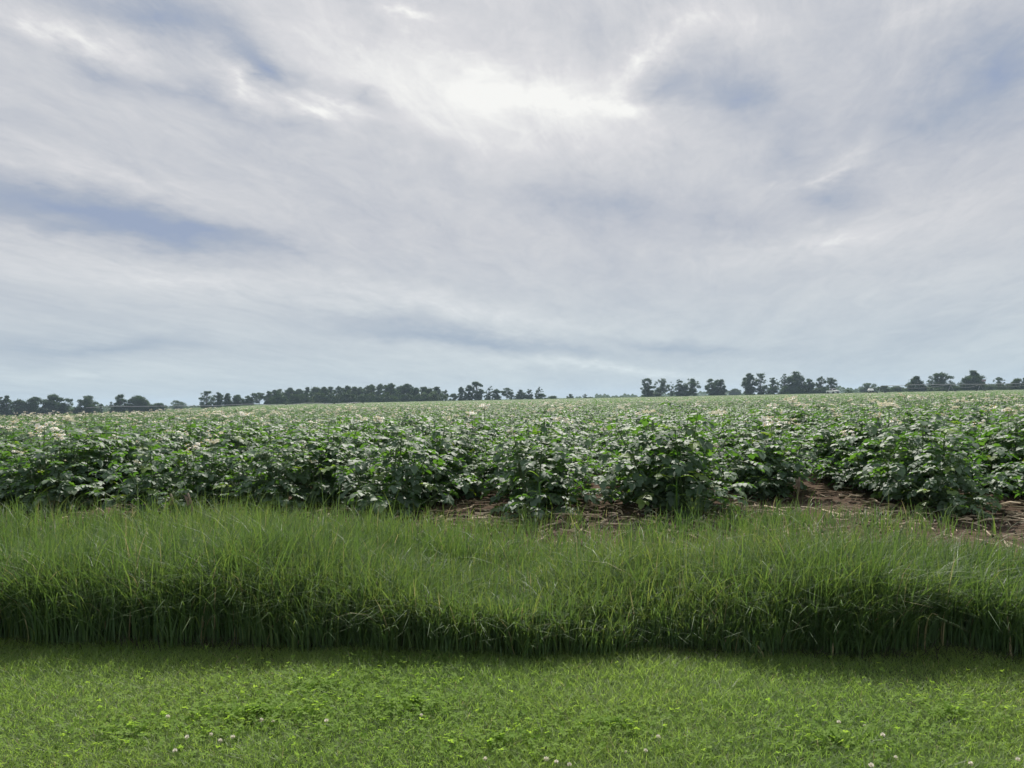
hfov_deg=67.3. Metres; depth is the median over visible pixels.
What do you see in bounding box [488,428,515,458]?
potato plant
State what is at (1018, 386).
tree
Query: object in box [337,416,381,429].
potato plant
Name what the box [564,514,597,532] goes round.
grass tuft
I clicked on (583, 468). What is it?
potato plant
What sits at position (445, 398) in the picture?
shrub
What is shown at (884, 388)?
bush
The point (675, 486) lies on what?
corn plant
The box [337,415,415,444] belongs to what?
potato plant
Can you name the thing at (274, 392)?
tree
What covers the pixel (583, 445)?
potato plant
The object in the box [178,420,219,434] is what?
potato plant
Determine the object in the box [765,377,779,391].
tree
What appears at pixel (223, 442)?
potato plant
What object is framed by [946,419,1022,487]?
potato plant
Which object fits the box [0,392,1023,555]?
ground
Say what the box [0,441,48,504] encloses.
potato plant
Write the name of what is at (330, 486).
potato plant
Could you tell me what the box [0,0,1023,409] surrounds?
sky
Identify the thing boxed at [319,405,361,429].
potato plant
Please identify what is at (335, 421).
potato plant
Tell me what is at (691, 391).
bush
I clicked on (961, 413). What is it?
potato plant
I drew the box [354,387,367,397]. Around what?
tree
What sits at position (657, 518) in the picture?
grass tuft
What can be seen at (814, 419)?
potato plant
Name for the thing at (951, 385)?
irrigation span
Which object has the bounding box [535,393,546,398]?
bush
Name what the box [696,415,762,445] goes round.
potato plant
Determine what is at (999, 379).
tree
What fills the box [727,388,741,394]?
tree
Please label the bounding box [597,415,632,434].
potato plant
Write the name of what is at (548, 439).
potato plant
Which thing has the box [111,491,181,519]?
grass tuft
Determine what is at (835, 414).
potato plant
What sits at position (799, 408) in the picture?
potato plant
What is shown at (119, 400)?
tree
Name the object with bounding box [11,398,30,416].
tree
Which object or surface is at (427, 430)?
potato plant
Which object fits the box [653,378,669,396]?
tree
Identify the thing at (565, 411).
potato plant
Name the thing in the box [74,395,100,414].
tree
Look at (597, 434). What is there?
potato plant
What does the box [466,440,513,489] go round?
potato plant
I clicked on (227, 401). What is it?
tree
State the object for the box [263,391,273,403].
tree
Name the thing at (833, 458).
potato plant
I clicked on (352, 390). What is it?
tree
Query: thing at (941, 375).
tree
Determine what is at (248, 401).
tree
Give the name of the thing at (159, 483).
potato plant
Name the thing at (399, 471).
potato plant
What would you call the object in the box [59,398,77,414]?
tree
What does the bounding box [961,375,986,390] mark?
tree
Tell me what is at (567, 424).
potato plant
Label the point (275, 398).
shrub
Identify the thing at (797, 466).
potato plant
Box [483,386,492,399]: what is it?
tree
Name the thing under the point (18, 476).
potato plant
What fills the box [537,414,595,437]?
potato plant
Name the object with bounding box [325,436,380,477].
potato plant
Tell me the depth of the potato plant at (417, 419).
14.90 m
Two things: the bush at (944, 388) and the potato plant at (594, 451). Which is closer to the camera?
the potato plant at (594, 451)
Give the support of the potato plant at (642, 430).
on the ground at (820, 489)
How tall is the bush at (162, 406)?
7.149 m
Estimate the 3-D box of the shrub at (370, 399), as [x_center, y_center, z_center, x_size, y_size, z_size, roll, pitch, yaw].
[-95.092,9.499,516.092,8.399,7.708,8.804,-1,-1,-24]
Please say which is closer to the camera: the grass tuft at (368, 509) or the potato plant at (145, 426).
the grass tuft at (368, 509)
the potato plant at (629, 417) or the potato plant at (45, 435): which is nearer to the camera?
the potato plant at (45, 435)
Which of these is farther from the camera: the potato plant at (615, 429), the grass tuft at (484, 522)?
the potato plant at (615, 429)
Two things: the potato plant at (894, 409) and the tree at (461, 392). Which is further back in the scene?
the tree at (461, 392)
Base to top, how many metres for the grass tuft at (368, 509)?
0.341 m
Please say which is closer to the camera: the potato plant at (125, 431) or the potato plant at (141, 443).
the potato plant at (141, 443)
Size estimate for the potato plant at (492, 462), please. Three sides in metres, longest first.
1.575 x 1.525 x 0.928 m
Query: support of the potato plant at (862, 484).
on the ground at (820, 489)
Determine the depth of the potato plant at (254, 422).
14.01 m
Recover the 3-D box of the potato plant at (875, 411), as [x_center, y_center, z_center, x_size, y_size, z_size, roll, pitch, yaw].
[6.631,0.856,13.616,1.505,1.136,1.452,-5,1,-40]
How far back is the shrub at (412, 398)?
519.76 m
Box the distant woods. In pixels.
[12,386,906,412]
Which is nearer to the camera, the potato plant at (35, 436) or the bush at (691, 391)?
the potato plant at (35, 436)
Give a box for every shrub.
[269,393,282,403]
[275,394,286,403]
[288,394,298,403]
[292,394,304,403]
[299,393,312,403]
[309,392,322,403]
[317,393,329,402]
[326,394,335,402]
[332,393,343,402]
[340,393,351,402]
[346,394,357,402]
[356,394,367,402]
[365,393,377,401]
[373,394,382,401]
[381,393,391,401]
[386,394,398,401]
[399,394,409,401]
[402,393,415,401]
[414,394,422,400]
[418,393,431,400]
[429,392,439,400]
[436,394,447,400]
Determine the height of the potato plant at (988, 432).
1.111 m
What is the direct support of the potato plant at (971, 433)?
on the ground at (820, 489)
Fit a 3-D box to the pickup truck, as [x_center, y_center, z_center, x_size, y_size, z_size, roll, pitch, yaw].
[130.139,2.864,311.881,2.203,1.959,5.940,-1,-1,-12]
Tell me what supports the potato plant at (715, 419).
on the ground at (820, 489)
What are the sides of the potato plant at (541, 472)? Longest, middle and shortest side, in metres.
1.609 x 1.553 x 1.034 m
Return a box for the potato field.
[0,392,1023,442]
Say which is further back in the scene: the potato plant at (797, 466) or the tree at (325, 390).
the tree at (325, 390)
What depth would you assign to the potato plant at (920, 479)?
8.49 m
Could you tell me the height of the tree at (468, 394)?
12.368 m
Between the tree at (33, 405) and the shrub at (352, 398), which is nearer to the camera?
the tree at (33, 405)
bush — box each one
[147,402,167,411]
[447,393,459,400]
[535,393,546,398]
[641,393,664,396]
[684,388,697,395]
[765,386,779,394]
[777,385,809,393]
[810,387,829,393]
[876,386,893,391]
[890,386,904,391]
[901,383,916,391]
[925,383,954,390]
[957,378,969,390]
[984,383,996,389]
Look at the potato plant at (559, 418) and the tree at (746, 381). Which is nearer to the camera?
the potato plant at (559, 418)
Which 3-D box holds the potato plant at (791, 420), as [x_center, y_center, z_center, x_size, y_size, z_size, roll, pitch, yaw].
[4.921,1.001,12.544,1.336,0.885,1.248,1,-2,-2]
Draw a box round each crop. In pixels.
[42,390,1023,414]
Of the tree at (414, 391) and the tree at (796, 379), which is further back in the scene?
the tree at (414, 391)
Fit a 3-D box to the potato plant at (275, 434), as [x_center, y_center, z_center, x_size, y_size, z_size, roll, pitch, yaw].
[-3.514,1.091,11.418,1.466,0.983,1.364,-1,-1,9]
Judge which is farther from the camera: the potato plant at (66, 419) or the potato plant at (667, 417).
the potato plant at (667, 417)
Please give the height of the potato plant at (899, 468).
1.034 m
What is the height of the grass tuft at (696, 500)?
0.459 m
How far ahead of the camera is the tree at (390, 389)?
538.13 m
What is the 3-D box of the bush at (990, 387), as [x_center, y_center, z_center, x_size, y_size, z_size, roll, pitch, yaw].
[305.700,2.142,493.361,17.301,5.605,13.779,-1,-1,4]
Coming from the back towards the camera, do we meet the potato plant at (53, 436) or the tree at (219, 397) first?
the tree at (219, 397)
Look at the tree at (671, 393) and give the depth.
537.88 m
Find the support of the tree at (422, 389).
on the ground at (820, 489)
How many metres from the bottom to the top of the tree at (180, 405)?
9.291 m
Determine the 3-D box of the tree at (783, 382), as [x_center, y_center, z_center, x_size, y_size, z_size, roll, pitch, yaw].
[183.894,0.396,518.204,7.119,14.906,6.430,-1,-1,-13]
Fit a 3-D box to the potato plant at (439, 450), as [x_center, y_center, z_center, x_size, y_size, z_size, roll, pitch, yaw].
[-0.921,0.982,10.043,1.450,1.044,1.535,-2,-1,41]
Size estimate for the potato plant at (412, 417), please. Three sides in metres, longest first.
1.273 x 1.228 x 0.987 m
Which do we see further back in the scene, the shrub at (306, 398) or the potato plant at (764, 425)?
the shrub at (306, 398)
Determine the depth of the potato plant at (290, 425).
13.67 m
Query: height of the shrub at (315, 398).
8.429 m
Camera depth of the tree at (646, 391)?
540.42 m
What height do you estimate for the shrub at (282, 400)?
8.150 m
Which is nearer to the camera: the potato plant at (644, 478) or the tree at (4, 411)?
the potato plant at (644, 478)
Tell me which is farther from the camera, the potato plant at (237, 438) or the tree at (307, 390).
the tree at (307, 390)
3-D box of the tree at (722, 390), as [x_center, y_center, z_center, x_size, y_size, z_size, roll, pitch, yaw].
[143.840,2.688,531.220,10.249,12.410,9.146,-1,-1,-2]
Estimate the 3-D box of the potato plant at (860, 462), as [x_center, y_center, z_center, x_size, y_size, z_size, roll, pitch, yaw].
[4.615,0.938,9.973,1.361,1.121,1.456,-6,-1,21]
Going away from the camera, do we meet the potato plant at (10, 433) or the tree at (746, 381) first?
the potato plant at (10, 433)
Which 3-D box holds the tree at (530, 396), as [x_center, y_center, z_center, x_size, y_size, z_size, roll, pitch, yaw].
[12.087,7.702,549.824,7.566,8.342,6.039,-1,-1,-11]
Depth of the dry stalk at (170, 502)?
8.29 m
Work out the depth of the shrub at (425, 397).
520.38 m
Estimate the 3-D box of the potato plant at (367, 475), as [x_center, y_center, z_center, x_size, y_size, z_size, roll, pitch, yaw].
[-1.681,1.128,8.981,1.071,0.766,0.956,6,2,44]
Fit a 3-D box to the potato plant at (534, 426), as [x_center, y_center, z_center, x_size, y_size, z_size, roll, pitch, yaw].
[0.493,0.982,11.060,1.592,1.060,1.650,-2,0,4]
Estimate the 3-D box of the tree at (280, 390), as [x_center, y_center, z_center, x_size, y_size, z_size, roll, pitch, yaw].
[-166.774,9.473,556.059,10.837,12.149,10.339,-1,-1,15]
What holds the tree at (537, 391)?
on the ground at (820, 489)
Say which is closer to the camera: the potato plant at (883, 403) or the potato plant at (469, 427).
the potato plant at (469, 427)
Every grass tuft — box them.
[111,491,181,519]
[347,497,399,521]
[469,512,504,530]
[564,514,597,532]
[631,505,676,528]
[646,480,734,521]
[706,493,755,521]
[843,507,897,531]
[969,506,1014,537]
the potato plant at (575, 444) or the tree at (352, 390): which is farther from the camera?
the tree at (352, 390)
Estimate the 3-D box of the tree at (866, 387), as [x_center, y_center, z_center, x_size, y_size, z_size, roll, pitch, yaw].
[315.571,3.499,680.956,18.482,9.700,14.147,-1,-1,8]
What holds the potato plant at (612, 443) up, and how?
on the ground at (820, 489)
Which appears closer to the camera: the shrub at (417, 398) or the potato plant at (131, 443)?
the potato plant at (131, 443)
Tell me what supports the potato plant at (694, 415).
on the ground at (820, 489)
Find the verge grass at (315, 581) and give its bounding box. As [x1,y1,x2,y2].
[0,471,1023,659]
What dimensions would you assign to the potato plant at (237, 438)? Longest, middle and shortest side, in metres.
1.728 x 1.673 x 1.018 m
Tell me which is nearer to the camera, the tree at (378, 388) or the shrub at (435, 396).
the shrub at (435, 396)
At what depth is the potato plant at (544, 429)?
9.51 m
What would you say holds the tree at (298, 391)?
on the ground at (820, 489)
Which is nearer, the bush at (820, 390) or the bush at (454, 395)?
the bush at (820, 390)
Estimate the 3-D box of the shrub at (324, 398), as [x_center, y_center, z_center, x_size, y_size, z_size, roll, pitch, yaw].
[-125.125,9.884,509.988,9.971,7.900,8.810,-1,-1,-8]
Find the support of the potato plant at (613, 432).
on the ground at (820, 489)
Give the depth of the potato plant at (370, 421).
13.24 m
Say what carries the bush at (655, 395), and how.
on the ground at (820, 489)
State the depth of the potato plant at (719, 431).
11.30 m
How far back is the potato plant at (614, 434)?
12.78 m
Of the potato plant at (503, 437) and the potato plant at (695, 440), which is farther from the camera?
the potato plant at (503, 437)
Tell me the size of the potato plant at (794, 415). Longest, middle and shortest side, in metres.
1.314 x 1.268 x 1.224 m
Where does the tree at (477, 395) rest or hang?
on the ground at (820, 489)
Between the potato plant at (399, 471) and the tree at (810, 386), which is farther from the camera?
the tree at (810, 386)
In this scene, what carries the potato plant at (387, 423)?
on the ground at (820, 489)
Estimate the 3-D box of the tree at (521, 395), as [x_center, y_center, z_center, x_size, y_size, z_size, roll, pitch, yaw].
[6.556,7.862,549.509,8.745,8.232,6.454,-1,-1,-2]
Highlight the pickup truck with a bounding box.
[826,389,839,393]
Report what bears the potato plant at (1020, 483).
on the ground at (820, 489)
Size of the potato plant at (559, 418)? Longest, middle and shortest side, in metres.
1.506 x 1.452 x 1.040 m
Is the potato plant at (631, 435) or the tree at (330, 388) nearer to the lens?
the potato plant at (631, 435)
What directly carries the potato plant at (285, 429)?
on the ground at (820, 489)
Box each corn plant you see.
[524,471,550,507]
[656,467,696,514]
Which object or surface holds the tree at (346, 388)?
on the ground at (820, 489)
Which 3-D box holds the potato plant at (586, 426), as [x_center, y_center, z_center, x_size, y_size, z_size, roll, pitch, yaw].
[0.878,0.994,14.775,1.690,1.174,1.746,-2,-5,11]
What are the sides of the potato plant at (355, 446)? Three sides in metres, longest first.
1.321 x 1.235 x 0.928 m
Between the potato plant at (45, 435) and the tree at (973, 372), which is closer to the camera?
the potato plant at (45, 435)
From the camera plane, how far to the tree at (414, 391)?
541.98 m
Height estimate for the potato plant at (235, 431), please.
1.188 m
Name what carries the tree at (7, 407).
on the ground at (820, 489)
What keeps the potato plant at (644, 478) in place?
on the ground at (820, 489)
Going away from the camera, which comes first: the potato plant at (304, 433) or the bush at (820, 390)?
the potato plant at (304, 433)
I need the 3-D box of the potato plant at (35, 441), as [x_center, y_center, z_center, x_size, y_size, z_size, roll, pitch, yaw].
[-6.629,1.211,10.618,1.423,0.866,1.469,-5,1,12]
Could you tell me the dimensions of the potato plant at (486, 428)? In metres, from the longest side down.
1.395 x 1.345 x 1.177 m
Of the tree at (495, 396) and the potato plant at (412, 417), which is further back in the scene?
the tree at (495, 396)
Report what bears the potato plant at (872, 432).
on the ground at (820, 489)
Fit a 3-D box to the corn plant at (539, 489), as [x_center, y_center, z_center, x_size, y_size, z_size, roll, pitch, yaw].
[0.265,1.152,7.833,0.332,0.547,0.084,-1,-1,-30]
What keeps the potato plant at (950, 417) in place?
on the ground at (820, 489)
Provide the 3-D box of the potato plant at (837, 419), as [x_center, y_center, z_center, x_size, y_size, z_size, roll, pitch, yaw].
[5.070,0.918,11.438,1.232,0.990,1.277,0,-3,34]
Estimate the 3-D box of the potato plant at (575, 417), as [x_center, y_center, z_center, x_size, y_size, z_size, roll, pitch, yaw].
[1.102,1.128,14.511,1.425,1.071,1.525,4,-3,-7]
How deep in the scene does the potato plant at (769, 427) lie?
14.91 m
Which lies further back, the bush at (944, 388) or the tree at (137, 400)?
the tree at (137, 400)
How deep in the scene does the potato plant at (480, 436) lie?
11.84 m
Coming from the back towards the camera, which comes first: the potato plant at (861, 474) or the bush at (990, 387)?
the bush at (990, 387)
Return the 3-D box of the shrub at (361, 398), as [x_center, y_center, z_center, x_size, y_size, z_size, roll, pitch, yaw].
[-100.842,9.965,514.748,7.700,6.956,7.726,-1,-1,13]
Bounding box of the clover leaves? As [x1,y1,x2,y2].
[0,644,1023,767]
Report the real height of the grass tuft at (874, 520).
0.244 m
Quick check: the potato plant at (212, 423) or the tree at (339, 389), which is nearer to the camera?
the potato plant at (212, 423)
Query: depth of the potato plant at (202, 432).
12.36 m
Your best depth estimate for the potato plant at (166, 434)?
11.45 m
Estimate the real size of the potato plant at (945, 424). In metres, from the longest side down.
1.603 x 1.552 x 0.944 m
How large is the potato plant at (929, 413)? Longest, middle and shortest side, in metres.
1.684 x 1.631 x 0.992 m
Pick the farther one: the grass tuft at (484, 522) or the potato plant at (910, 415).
the potato plant at (910, 415)
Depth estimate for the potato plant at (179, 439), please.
11.02 m
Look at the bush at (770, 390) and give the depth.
514.63 m
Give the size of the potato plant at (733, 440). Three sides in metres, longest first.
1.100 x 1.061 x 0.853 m
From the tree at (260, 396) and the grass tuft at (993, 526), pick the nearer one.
the grass tuft at (993, 526)
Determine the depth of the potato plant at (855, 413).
14.74 m
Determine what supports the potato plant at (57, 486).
on the ground at (820, 489)
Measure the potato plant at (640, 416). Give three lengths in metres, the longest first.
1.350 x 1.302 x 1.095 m
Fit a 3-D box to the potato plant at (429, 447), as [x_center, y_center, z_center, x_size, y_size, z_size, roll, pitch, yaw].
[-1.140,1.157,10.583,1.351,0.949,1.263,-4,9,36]
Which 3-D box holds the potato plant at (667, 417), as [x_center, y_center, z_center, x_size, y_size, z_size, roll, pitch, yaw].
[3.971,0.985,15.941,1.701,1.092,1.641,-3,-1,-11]
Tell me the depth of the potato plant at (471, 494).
10.07 m
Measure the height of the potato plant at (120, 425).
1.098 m
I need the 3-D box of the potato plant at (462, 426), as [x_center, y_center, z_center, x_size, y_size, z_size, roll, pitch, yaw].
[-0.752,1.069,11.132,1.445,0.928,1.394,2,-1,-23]
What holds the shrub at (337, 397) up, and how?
on the ground at (820, 489)
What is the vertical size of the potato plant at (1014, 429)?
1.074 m
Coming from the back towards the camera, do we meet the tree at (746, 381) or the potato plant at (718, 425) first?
the tree at (746, 381)
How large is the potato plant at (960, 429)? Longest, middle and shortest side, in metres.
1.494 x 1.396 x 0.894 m
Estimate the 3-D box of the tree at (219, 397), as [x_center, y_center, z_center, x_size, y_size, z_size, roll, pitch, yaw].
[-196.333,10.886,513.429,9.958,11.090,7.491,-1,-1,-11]
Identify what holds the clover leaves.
on the lawn turf
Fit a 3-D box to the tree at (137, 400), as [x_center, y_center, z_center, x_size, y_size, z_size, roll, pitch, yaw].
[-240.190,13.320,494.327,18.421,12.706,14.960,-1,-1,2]
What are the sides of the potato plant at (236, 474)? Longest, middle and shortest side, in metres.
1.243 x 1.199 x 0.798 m
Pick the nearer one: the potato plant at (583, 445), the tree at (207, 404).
the potato plant at (583, 445)
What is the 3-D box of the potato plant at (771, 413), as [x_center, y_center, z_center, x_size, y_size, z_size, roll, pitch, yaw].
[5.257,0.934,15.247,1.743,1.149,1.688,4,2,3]
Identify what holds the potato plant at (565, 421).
on the ground at (820, 489)
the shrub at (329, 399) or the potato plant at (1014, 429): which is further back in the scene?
the shrub at (329, 399)
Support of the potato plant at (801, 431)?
on the ground at (820, 489)
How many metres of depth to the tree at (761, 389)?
521.94 m
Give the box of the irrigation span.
[876,383,1023,392]
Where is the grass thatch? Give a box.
[0,627,1023,662]
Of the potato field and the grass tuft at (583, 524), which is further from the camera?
the potato field
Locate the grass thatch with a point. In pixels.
(885, 652)
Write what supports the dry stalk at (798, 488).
on the ground at (820, 489)
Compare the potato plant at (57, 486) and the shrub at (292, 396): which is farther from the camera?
the shrub at (292, 396)
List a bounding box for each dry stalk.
[166,494,177,509]
[184,493,195,518]
[794,477,799,502]
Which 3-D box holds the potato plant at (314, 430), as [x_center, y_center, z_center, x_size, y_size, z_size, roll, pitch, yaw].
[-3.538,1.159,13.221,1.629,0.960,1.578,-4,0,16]
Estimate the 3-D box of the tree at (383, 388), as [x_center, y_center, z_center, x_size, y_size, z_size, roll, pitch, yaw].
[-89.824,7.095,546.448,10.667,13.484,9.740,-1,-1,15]
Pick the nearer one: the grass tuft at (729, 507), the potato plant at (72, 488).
the grass tuft at (729, 507)
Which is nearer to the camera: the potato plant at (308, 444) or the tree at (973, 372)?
the potato plant at (308, 444)
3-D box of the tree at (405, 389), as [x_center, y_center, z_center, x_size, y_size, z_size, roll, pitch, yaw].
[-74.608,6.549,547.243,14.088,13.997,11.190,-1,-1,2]
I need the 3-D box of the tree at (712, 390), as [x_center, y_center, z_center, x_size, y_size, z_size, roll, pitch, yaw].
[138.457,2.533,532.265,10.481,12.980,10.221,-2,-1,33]
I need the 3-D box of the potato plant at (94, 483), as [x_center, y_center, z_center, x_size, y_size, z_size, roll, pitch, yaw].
[-5.460,1.153,10.008,1.470,1.104,1.572,-5,-7,16]
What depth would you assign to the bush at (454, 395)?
547.28 m
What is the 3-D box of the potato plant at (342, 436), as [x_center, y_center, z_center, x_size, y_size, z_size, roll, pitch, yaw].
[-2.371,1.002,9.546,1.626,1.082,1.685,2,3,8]
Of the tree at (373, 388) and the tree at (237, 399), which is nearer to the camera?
the tree at (237, 399)
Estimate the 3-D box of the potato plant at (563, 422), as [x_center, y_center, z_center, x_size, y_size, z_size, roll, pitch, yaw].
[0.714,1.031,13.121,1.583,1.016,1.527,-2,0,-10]
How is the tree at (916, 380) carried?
on the ground at (820, 489)
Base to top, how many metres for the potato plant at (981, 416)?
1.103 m
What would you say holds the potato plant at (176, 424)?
on the ground at (820, 489)
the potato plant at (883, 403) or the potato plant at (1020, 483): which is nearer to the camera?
the potato plant at (1020, 483)
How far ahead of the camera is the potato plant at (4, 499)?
9.89 m
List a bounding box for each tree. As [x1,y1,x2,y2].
[0,395,13,415]
[0,397,6,416]
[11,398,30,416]
[25,397,45,415]
[39,394,65,415]
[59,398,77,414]
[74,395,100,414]
[109,394,126,413]
[126,395,150,412]
[170,400,187,408]
[198,391,215,407]
[211,392,224,406]
[223,393,233,406]
[232,395,244,405]
[243,395,253,404]
[250,392,267,403]
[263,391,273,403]
[268,390,282,402]
[277,389,287,403]
[283,387,295,401]
[294,388,303,399]
[300,387,313,403]
[309,386,322,400]
[319,387,328,402]
[326,386,336,399]
[332,386,344,402]
[341,385,350,402]
[344,386,359,402]
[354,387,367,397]
[361,385,374,401]
[369,384,376,394]
[373,383,384,400]
[379,385,386,400]
[382,383,400,400]
[398,384,413,396]
[408,387,422,397]
[419,387,426,393]
[423,387,436,399]
[432,387,442,400]
[440,389,448,396]
[455,387,465,400]
[464,385,473,399]
[471,381,484,399]
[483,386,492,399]
[491,389,501,399]
[500,387,512,397]
[515,389,525,398]
[525,389,533,398]
[534,387,543,397]
[640,378,653,396]
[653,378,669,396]
[667,382,674,395]
[673,379,683,395]
[683,378,700,391]
[704,378,718,394]
[714,379,727,394]
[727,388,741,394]
[741,373,755,394]
[754,373,767,394]
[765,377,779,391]
[780,374,787,388]
[783,371,806,388]
[803,378,815,393]
[815,376,826,387]
[822,377,838,392]
[857,383,878,392]
[904,376,926,391]
[926,372,955,387]
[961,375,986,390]
[967,369,987,388]
[992,377,1006,389]
[1007,378,1023,389]
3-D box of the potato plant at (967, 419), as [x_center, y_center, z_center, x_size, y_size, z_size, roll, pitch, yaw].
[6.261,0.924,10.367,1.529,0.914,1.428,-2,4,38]
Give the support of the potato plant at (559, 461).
on the ground at (820, 489)
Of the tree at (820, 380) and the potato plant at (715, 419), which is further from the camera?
the tree at (820, 380)
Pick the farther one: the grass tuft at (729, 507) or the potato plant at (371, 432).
the potato plant at (371, 432)
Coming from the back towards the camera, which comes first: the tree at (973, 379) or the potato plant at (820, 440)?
the tree at (973, 379)
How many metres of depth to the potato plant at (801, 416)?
13.61 m
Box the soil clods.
[0,494,1023,554]
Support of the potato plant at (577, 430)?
on the ground at (820, 489)
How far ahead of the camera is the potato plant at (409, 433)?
13.74 m
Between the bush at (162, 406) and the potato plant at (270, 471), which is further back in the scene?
the bush at (162, 406)
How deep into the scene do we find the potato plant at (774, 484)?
9.11 m
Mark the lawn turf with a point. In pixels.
(370, 758)
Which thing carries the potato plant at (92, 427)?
on the ground at (820, 489)
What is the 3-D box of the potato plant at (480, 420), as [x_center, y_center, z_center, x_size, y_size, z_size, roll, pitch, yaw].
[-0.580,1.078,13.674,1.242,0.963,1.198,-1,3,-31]
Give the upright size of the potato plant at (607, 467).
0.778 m
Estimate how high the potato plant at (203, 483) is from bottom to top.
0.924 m
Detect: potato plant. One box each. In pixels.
[0,420,40,445]
[0,422,104,518]
[0,427,146,511]
[0,433,41,448]
[0,440,75,501]
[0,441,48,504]
[0,445,27,508]
[0,446,73,509]
[0,447,114,503]
[2,428,73,497]
[23,430,70,444]
[25,428,49,445]
[28,431,107,460]
[29,429,171,506]
[36,414,107,444]
[44,434,101,460]
[57,417,113,441]
[77,438,211,517]
[84,434,174,493]
[89,424,190,503]
[90,430,130,443]
[97,434,158,485]
[98,417,142,438]
[123,438,242,510]
[127,425,178,447]
[129,423,214,488]
[132,431,215,488]
[142,417,224,458]
[150,417,218,438]
[151,425,282,494]
[158,430,263,498]
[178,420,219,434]
[180,425,214,459]
[180,447,288,509]
[192,412,229,446]
[196,411,251,445]
[199,411,284,485]
[213,440,312,514]
[226,425,305,478]
[231,428,294,483]
[235,426,372,512]
[236,420,293,439]
[252,423,337,466]
[257,423,378,505]
[260,429,323,476]
[263,417,307,434]
[278,424,340,463]
[287,421,341,440]
[288,426,323,475]
[305,416,355,432]
[317,451,388,506]
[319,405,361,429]
[319,433,385,478]
[320,416,414,459]
[321,426,476,521]
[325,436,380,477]
[332,416,410,476]
[332,452,410,509]
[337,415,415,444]
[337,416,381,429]
[337,424,412,448]
[358,446,461,506]
[359,417,492,501]
[362,419,405,439]
[378,424,425,439]
[383,419,415,430]
[392,414,433,435]
[396,419,502,493]
[402,416,433,434]
[402,428,429,445]
[404,432,474,477]
[410,411,504,499]
[411,425,504,476]
[423,416,449,443]
[446,404,509,455]
[447,423,484,458]
[453,418,504,460]
[461,427,612,523]
[464,419,506,436]
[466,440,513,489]
[468,414,522,448]
[473,427,591,494]
[478,434,601,509]
[483,434,599,504]
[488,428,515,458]
[493,416,600,501]
[494,417,595,492]
[502,415,598,478]
[502,417,592,477]
[507,414,595,451]
[509,421,591,462]
[514,405,598,446]
[517,416,591,458]
[523,418,595,462]
[528,408,597,457]
[531,416,596,462]
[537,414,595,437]
[549,410,600,442]
[560,415,599,451]
[573,421,728,514]
[576,427,615,472]
[579,424,704,504]
[586,423,619,449]
[587,408,658,473]
[589,415,710,490]
[595,402,769,518]
[595,410,664,443]
[596,412,677,452]
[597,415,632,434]
[598,413,691,466]
[599,414,650,434]
[599,420,735,505]
[601,438,695,495]
[603,412,698,475]
[619,410,686,458]
[661,405,724,424]
[667,412,717,424]
[689,410,748,430]
[689,412,746,430]
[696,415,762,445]
[697,417,818,483]
[699,409,795,482]
[699,417,761,439]
[702,416,824,497]
[705,426,755,477]
[706,410,755,478]
[712,417,817,491]
[720,431,804,501]
[742,403,786,433]
[756,413,781,437]
[768,397,824,456]
[769,396,846,440]
[769,402,821,444]
[772,409,833,463]
[782,414,846,474]
[783,418,822,460]
[784,421,869,479]
[797,412,879,460]
[807,416,867,482]
[812,402,924,490]
[812,412,883,463]
[818,412,912,488]
[828,403,880,428]
[831,417,921,500]
[832,431,933,490]
[844,416,1023,512]
[853,408,950,445]
[856,430,990,505]
[865,400,909,422]
[868,400,910,429]
[879,412,982,446]
[880,393,947,446]
[881,415,968,442]
[890,438,1023,520]
[900,395,953,419]
[913,419,1004,446]
[919,417,1000,462]
[927,410,965,421]
[940,424,1019,477]
[941,413,984,425]
[946,398,1019,427]
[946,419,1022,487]
[954,407,1009,431]
[962,408,1023,444]
[963,404,1023,495]
[968,418,1023,496]
[981,425,1023,490]
[1009,446,1023,496]
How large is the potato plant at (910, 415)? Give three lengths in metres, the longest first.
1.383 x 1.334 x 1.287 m
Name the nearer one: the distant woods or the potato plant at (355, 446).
the potato plant at (355, 446)
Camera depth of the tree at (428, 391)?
560.87 m
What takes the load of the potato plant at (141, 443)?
on the ground at (820, 489)
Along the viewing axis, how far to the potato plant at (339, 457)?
9.44 m
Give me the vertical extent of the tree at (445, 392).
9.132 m
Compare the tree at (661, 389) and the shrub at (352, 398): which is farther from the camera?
the tree at (661, 389)
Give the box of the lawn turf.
[0,639,1023,767]
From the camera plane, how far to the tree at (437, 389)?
581.84 m
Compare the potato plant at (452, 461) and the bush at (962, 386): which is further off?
the bush at (962, 386)
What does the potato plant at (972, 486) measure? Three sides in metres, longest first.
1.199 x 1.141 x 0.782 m
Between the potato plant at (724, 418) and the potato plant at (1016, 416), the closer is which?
the potato plant at (1016, 416)
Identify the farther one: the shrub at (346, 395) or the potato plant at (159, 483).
the shrub at (346, 395)
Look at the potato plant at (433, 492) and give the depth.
8.99 m
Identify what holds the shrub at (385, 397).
on the ground at (820, 489)
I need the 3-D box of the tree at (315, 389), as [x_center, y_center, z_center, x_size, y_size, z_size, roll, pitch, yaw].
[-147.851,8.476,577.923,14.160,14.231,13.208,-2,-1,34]
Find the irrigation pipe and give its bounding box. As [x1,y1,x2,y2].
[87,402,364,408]
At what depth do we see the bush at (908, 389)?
483.33 m

